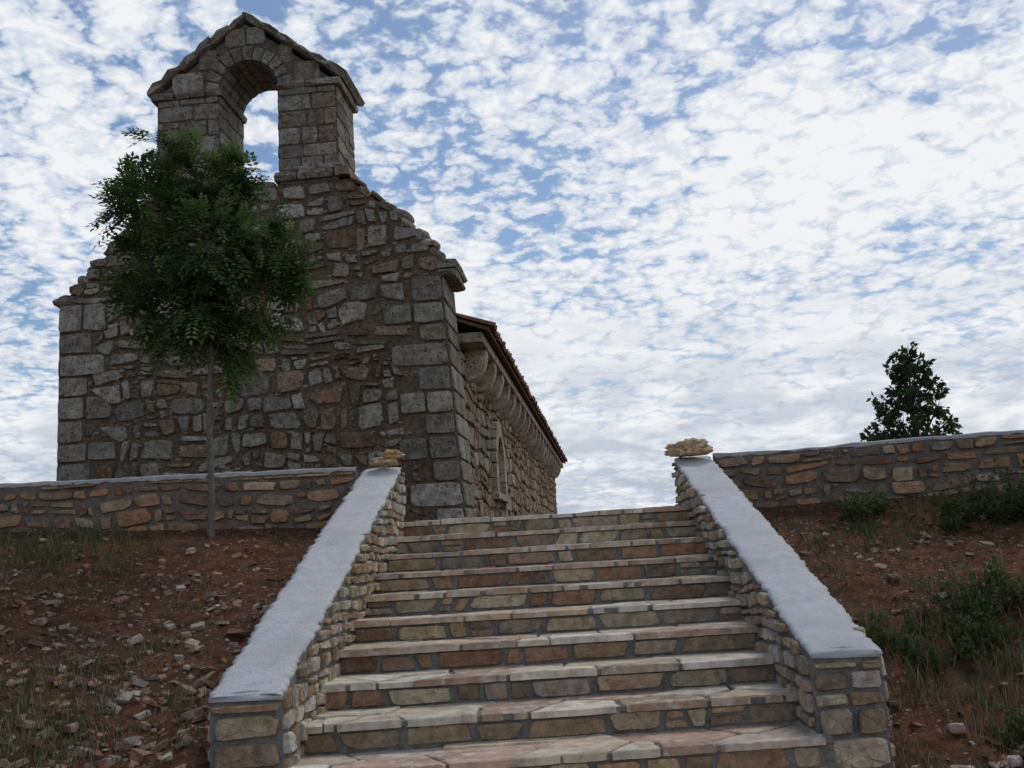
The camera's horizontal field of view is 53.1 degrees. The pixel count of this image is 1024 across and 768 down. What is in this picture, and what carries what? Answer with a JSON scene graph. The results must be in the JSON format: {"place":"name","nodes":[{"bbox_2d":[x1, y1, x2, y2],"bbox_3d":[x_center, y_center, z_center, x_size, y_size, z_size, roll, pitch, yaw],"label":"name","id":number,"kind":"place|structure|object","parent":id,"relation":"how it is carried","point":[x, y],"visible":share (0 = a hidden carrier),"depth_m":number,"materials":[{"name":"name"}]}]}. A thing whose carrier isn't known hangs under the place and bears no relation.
{"place":"outdoors","nodes":[
{"label":"outdoors","id":0,"kind":"place"},
{"bbox_2d":[0,489,1023,767],"bbox_3d":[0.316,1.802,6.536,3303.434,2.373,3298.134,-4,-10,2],"label":"ground","id":1,"kind":"structure","parent":0,"point":[934,735],"depth_m":7.21,"materials":[{"name":"red soil"}]},
{"bbox_2d":[0,470,357,531],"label":"stone wall","id":2,"kind":"structure","parent":1,"relation":"on","point":[95,502],"depth_m":8.95,"materials":[{"name":"grey stone"}]},
{"bbox_2d":[0,472,353,531],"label":"facing stones","id":3,"kind":"object","parent":2,"relation":"attached to","point":[133,517],"visible":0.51,"depth_m":8.92,"materials":[{"name":"stone"}]},
{"bbox_2d":[0,467,357,487],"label":"capping","id":4,"kind":"object","parent":2,"relation":"on","point":[170,477],"visible":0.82,"depth_m":8.98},
{"bbox_2d":[86,126,323,536],"bbox_3d":[-2.724,-0.478,9.009,1.862,3.808,1.841,5,-12,-40],"label":"ash tree","id":5,"kind":"object","parent":1,"relation":"on","point":[207,287],"visible":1,"depth_m":8.97,"materials":[{"name":"green plant"}]},
{"bbox_2d":[210,470,401,767],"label":"stair side wall","id":6,"kind":"structure","parent":1,"relation":"on","point":[276,739],"depth_m":4.97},
{"bbox_2d":[208,467,401,702],"bbox_3d":[-1.241,1.152,7.192,0.402,1.487,4.346,-4,-10,2],"label":"capping","id":7,"kind":"object","parent":6,"relation":"on","point":[264,666],"visible":1,"depth_m":6.14,"materials":[{"name":"grey concrete"}]},
{"bbox_2d":[369,449,404,465],"bbox_3d":[-1.146,0.668,9.364,0.346,0.146,0.254,-4,-10,2],"label":"rock","id":8,"kind":"object","parent":7,"relation":"on","point":[388,457],"visible":1,"depth_m":9.31,"materials":[{"name":"beige stone"}]},
{"bbox_2d":[207,472,405,767],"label":"facing stones","id":9,"kind":"object","parent":6,"relation":"attached to","point":[252,755],"visible":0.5,"depth_m":5.48,"materials":[{"name":"beige stone"}]},
{"bbox_2d":[52,12,567,521],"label":"stone chapel","id":10,"kind":"structure","parent":1,"relation":"on","point":[394,350],"depth_m":15.66,"materials":[{"name":"stone"}]},
{"bbox_2d":[289,505,835,767],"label":"stone stairs","id":11,"kind":"structure","parent":1,"relation":"on","point":[621,638],"depth_m":6.23,"materials":[{"name":"beige stone"}]},
{"bbox_2d":[675,465,892,767],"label":"stair side wall","id":12,"kind":"structure","parent":1,"relation":"on","point":[847,671],"depth_m":5.10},
{"bbox_2d":[674,456,882,658],"bbox_3d":[1.719,1.040,7.606,0.402,1.462,4.864,-4,-10,2],"label":"capping","id":13,"kind":"object","parent":12,"relation":"on","point":[815,617],"visible":1,"depth_m":6.39,"materials":[{"name":"grey concrete"}]},
{"bbox_2d":[664,438,712,456],"bbox_3d":[1.719,0.608,9.970,0.488,0.177,0.342,-4,-10,2],"label":"rock","id":14,"kind":"object","parent":13,"relation":"on","point":[692,447],"visible":1,"depth_m":9.88,"materials":[{"name":"beige stone"}]},
{"bbox_2d":[671,462,894,767],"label":"facing stones","id":15,"kind":"object","parent":12,"relation":"attached to","point":[867,752],"visible":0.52,"depth_m":5.13,"materials":[{"name":"beige stone"}]},
{"bbox_2d":[824,487,895,521],"bbox_3d":[3.118,1.083,9.105,0.590,0.358,0.467,-4,-10,2],"label":"weed plant","id":16,"kind":"object","parent":1,"relation":"on","point":[859,507],"visible":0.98,"depth_m":9.07,"materials":[{"name":"green plant"}]},
{"bbox_2d":[713,433,1023,505],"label":"stone wall","id":17,"kind":"structure","parent":1,"relation":"on","point":[820,482],"depth_m":9.56,"materials":[{"name":"grey stone"}]},
{"bbox_2d":[712,430,1023,457],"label":"capping","id":18,"kind":"object","parent":17,"relation":"on","point":[862,444],"visible":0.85,"depth_m":9.57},
{"bbox_2d":[716,434,1023,507],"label":"facing stones","id":19,"kind":"object","parent":17,"relation":"attached to","point":[848,475],"visible":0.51,"depth_m":9.50,"materials":[{"name":"stone"}]},
{"bbox_2d":[859,341,962,441],"bbox_3d":[7.717,0.922,19.855,2.350,3.503,1.956,-4,-10,2],"label":"holm oak tree","id":20,"kind":"object","parent":1,"relation":"on","point":[907,369],"visible":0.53,"depth_m":19.74,"materials":[{"name":"green plant"}]},
{"bbox_2d":[853,596,990,672],"bbox_3d":[2.669,1.618,6.610,0.948,0.452,0.750,-4,-10,2],"label":"weed plant","id":21,"kind":"object","parent":1,"relation":"on","point":[912,651],"visible":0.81,"depth_m":6.53,"materials":[{"name":"green plant"}]},
{"bbox_2d":[911,451,1023,535],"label":"shrub","id":22,"kind":"object","parent":1,"relation":"on","point":[956,507],"visible":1,"depth_m":8.48,"materials":[{"name":"green plant"}]},
{"bbox_2d":[926,555,1023,652],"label":"weed plant","id":23,"kind":"object","parent":1,"relation":"on","point":[985,597],"visible":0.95,"depth_m":6.84,"materials":[{"name":"green plant"}]},
{"bbox_2d":[985,702,1023,756],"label":"weed plant","id":24,"kind":"object","parent":1,"relation":"on","point":[1017,726],"visible":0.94,"depth_m":5.53,"materials":[{"name":"green plant"}]},
{"bbox_2d":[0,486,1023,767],"bbox_3d":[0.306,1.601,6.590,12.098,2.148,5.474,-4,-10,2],"label":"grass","id":25,"kind":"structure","parent":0,"point":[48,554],"depth_m":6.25,"materials":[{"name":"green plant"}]},
{"bbox_2d":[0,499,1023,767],"bbox_3d":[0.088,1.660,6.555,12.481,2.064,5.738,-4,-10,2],"label":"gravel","id":26,"kind":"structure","parent":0,"point":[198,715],"depth_m":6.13,"materials":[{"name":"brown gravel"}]},
{"bbox_2d":[0,0,1023,513],"label":"sky","id":27,"kind":"structure","parent":0,"point":[719,222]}
]}

